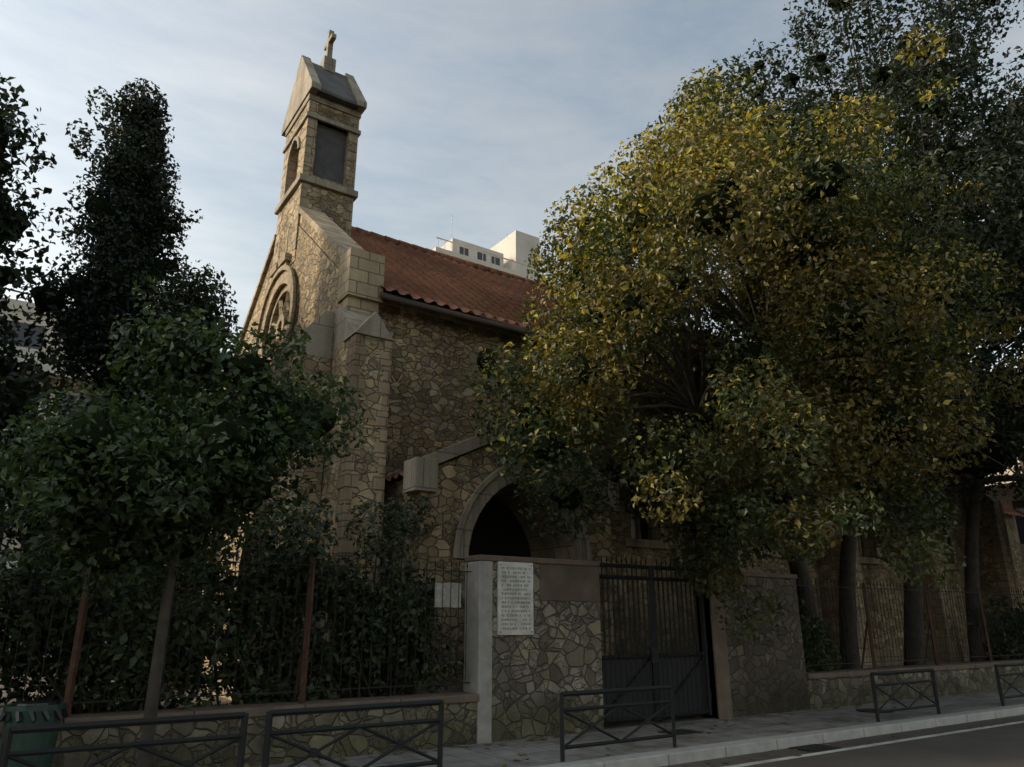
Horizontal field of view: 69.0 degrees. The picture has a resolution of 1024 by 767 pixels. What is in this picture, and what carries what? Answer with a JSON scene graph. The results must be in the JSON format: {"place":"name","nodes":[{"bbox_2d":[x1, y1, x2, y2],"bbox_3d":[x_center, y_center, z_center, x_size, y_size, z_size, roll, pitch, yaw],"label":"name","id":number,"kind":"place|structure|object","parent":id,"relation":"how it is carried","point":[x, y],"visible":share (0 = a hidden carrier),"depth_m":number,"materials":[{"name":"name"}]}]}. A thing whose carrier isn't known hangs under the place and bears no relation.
{"place":"outdoors","nodes":[
{"label":"outdoors","id":0,"kind":"place"},
{"bbox_2d":[0,667,710,728],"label":"churchyard ground","id":1,"kind":"structure","parent":0,"point":[224,701],"depth_m":13.20,"materials":[{"name":"brown soil"}]},
{"bbox_2d":[0,161,37,327],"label":"tree","id":2,"kind":"object","parent":1,"relation":"on","point":[28,274],"visible":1,"depth_m":10.89,"materials":[{"name":"green plant"}]},
{"bbox_2d":[0,527,44,651],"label":"shrub","id":3,"kind":"object","parent":1,"relation":"on","point":[19,577],"visible":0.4,"depth_m":8.01,"materials":[{"name":"green plant"}]},
{"bbox_2d":[0,73,86,565],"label":"tree","id":4,"kind":"object","parent":1,"relation":"on","point":[19,391],"visible":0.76,"depth_m":12.96,"materials":[{"name":"green plant"}]},
{"bbox_2d":[1,78,210,710],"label":"cypress tree","id":5,"kind":"object","parent":1,"relation":"on","point":[130,225],"visible":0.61,"depth_m":14.19,"materials":[{"name":"green plant"}]},
{"bbox_2d":[1,256,254,706],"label":"tree","id":6,"kind":"object","parent":1,"relation":"on","point":[206,302],"visible":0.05,"depth_m":15.52,"materials":[{"name":"green plant"}]},
{"bbox_2d":[0,536,268,713],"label":"shrub","id":7,"kind":"object","parent":1,"relation":"on","point":[98,624],"visible":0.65,"depth_m":8.09,"materials":[{"name":"green plant"}]},
{"bbox_2d":[165,494,375,705],"bbox_3d":[-3.009,2.947,9.429,2.809,3.251,1.742,12,-21,-32],"label":"shrub","id":8,"kind":"object","parent":1,"relation":"on","point":[290,549],"visible":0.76,"depth_m":9.22,"materials":[{"name":"green plant"}]},
{"bbox_2d":[299,493,463,697],"bbox_3d":[-1.817,3.136,10.298,2.364,3.412,1.736,12,-21,-32],"label":"shrub by porch","id":9,"kind":"object","parent":1,"relation":"on","point":[384,652],"visible":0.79,"depth_m":10.10,"materials":[{"name":"green plant"}]},
{"bbox_2d":[376,431,615,694],"bbox_3d":[-0.266,3.368,12.949,3.900,4.897,1.650,12,-21,-32],"label":"porch","id":10,"kind":"object","parent":1,"relation":"on","point":[502,527],"visible":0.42,"depth_m":12.39,"materials":[{"name":"stone"}]},
{"bbox_2d":[385,419,619,694],"bbox_3d":[-0.222,3.347,12.886,4.200,5.375,1.710,12,-21,-32],"label":"stone trim","id":11,"kind":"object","parent":10,"relation":"attached to","point":[418,474],"visible":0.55,"depth_m":12.06,"materials":[{"name":"beige stone"}]},
{"bbox_2d":[206,226,1023,654],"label":"church wall","id":12,"kind":"structure","parent":1,"relation":"on","point":[432,402],"depth_m":15.42,"materials":[{"name":"stone"}]},
{"bbox_2d":[274,93,360,274],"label":"bell tower","id":13,"kind":"structure","parent":12,"relation":"on","point":[328,182],"depth_m":18.17,"materials":[{"name":"stone"}]},
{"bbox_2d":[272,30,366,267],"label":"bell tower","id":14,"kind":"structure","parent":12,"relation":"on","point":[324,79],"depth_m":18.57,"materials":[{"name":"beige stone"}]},
{"bbox_2d":[161,307,1022,704],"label":"church buttresses","id":15,"kind":"structure","parent":12,"relation":"attached to","point":[359,351],"depth_m":12.51,"materials":[{"name":"stone"}]},
{"bbox_2d":[191,204,992,699],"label":"church dressings","id":16,"kind":"structure","parent":12,"relation":"attached to","point":[361,278],"depth_m":15.98,"materials":[{"name":"beige stone"}]},
{"bbox_2d":[350,226,1023,516],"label":"tiled roof","id":17,"kind":"structure","parent":12,"relation":"on","point":[426,278],"depth_m":17.12,"materials":[{"name":"tile"}]},
{"bbox_2d":[466,23,1023,669],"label":"flowering tree","id":18,"kind":"object","parent":1,"relation":"on","point":[864,355],"visible":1,"depth_m":11.57,"materials":[{"name":"green plant"}]},
{"bbox_2d":[627,0,1023,665],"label":"dark tree","id":19,"kind":"object","parent":1,"relation":"on","point":[955,152],"visible":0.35,"depth_m":16.59,"materials":[{"name":"green plant"}]},
{"bbox_2d":[798,597,852,671],"bbox_3d":[5.676,5.333,14.893,2.765,2.240,1.968,12,-21,-32],"label":"shrub","id":20,"kind":"object","parent":1,"relation":"on","point":[825,653],"visible":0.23,"depth_m":14.75,"materials":[{"name":"green plant"}]},
{"bbox_2d":[841,77,1023,661],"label":"tree","id":21,"kind":"object","parent":1,"relation":"on","point":[981,472],"visible":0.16,"depth_m":20.07,"materials":[{"name":"green plant"}]},
{"bbox_2d":[966,595,1023,660],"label":"shrub","id":22,"kind":"object","parent":1,"relation":"on","point":[1011,656],"visible":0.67,"depth_m":19.74,"materials":[{"name":"green plant"}]},
{"bbox_2d":[985,441,1023,566],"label":"building","id":23,"kind":"structure","parent":1,"relation":"on","point":[1017,505],"depth_m":30.62,"materials":[{"name":"white paint"}]},
{"bbox_2d":[985,348,1023,492],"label":"building","id":24,"kind":"structure","parent":1,"relation":"on","point":[1022,465],"depth_m":21.93,"materials":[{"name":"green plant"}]},
{"bbox_2d":[0,0,1023,593],"label":"sky","id":25,"kind":"structure","parent":0,"point":[478,117],"materials":[{"name":"blue"}]},
{"bbox_2d":[256,688,1023,766],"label":"pavement","id":26,"kind":"structure","parent":0,"point":[539,753],"depth_m":10.28,"materials":[{"name":"grey concrete"}]},
{"bbox_2d":[0,700,67,766],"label":"litter bin","id":27,"kind":"object","parent":26,"relation":"on","point":[29,712],"visible":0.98,"depth_m":6.60,"materials":[{"name":"paint"}]},
{"bbox_2d":[0,275,367,766],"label":"orange tree","id":28,"kind":"object","parent":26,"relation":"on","point":[159,477],"visible":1,"depth_m":6.85,"materials":[{"name":"green plant"}]},
{"bbox_2d":[0,555,1023,766],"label":"boundary wall","id":29,"kind":"structure","parent":26,"relation":"on","point":[515,687],"depth_m":10.43,"materials":[{"name":"stone"}]},
{"bbox_2d":[0,539,1023,716],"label":"iron railings","id":30,"kind":"object","parent":29,"relation":"on","point":[302,669],"visible":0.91,"depth_m":9.16,"materials":[{"name":"metal"}]},
{"bbox_2d":[434,582,460,607],"bbox_3d":[-0.872,2.872,10.118,0.410,0.320,0.015,12,-21,-32],"label":"railing sign","id":31,"kind":"object","parent":30,"relation":"attached to","point":[452,589],"visible":1,"depth_m":10.11,"materials":[{"name":"white metal"}]},
{"bbox_2d":[497,561,533,634],"bbox_3d":[0.047,3.011,10.455,0.600,0.980,0.040,12,-21,-32],"label":"marble plaque","id":32,"kind":"object","parent":29,"relation":"attached to","point":[515,614],"visible":1,"depth_m":10.43,"materials":[{"name":"white stone"}]},
{"bbox_2d":[599,555,712,723],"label":"iron gate","id":33,"kind":"structure","parent":29,"relation":"attached to","point":[685,675],"depth_m":11.82,"materials":[{"name":"metal"}]},
{"bbox_2d":[0,662,1023,766],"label":"pedestrian barriers","id":34,"kind":"object","parent":26,"relation":"on","point":[6,753],"visible":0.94,"depth_m":7.14,"materials":[{"name":"metal"}]},
{"bbox_2d":[661,714,1023,766],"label":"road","id":35,"kind":"structure","parent":0,"point":[1001,746],"depth_m":9.66,"materials":[{"name":"grey asphalt"}]},
{"bbox_2d":[249,688,1017,766],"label":"fallen leaves","id":36,"kind":"object","parent":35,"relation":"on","point":[683,732],"visible":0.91,"depth_m":10.41,"materials":[{"name":"brown plant"}]},
{"bbox_2d":[658,709,892,752],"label":"drains and covers","id":37,"kind":"object","parent":35,"relation":"on","point":[814,748],"visible":0.9,"depth_m":10.07,"materials":[{"name":"black metal"}]},
{"bbox_2d":[724,721,1023,766],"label":"road markings","id":38,"kind":"object","parent":35,"relation":"on","point":[831,751],"depth_m":10.10,"materials":[{"name":"white paint"}]},
{"label":"ground","id":39,"kind":"structure","parent":0,"visible":0},
{"bbox_2d":[0,297,106,656],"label":"building","id":40,"kind":"structure","parent":39,"relation":"on","point":[34,337],"depth_m":35.04,"materials":[{"name":"beige paint"}]},
{"bbox_2d":[432,227,557,284],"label":"apartment block","id":41,"kind":"structure","parent":39,"relation":"on","point":[511,252],"depth_m":63.15,"materials":[{"name":"white paint"}]},
{"bbox_2d":[532,704,1023,766],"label":"kerb","id":42,"kind":"structure","parent":39,"relation":"on","point":[666,757],"depth_m":10.00,"materials":[{"name":"concrete"}]}
]}

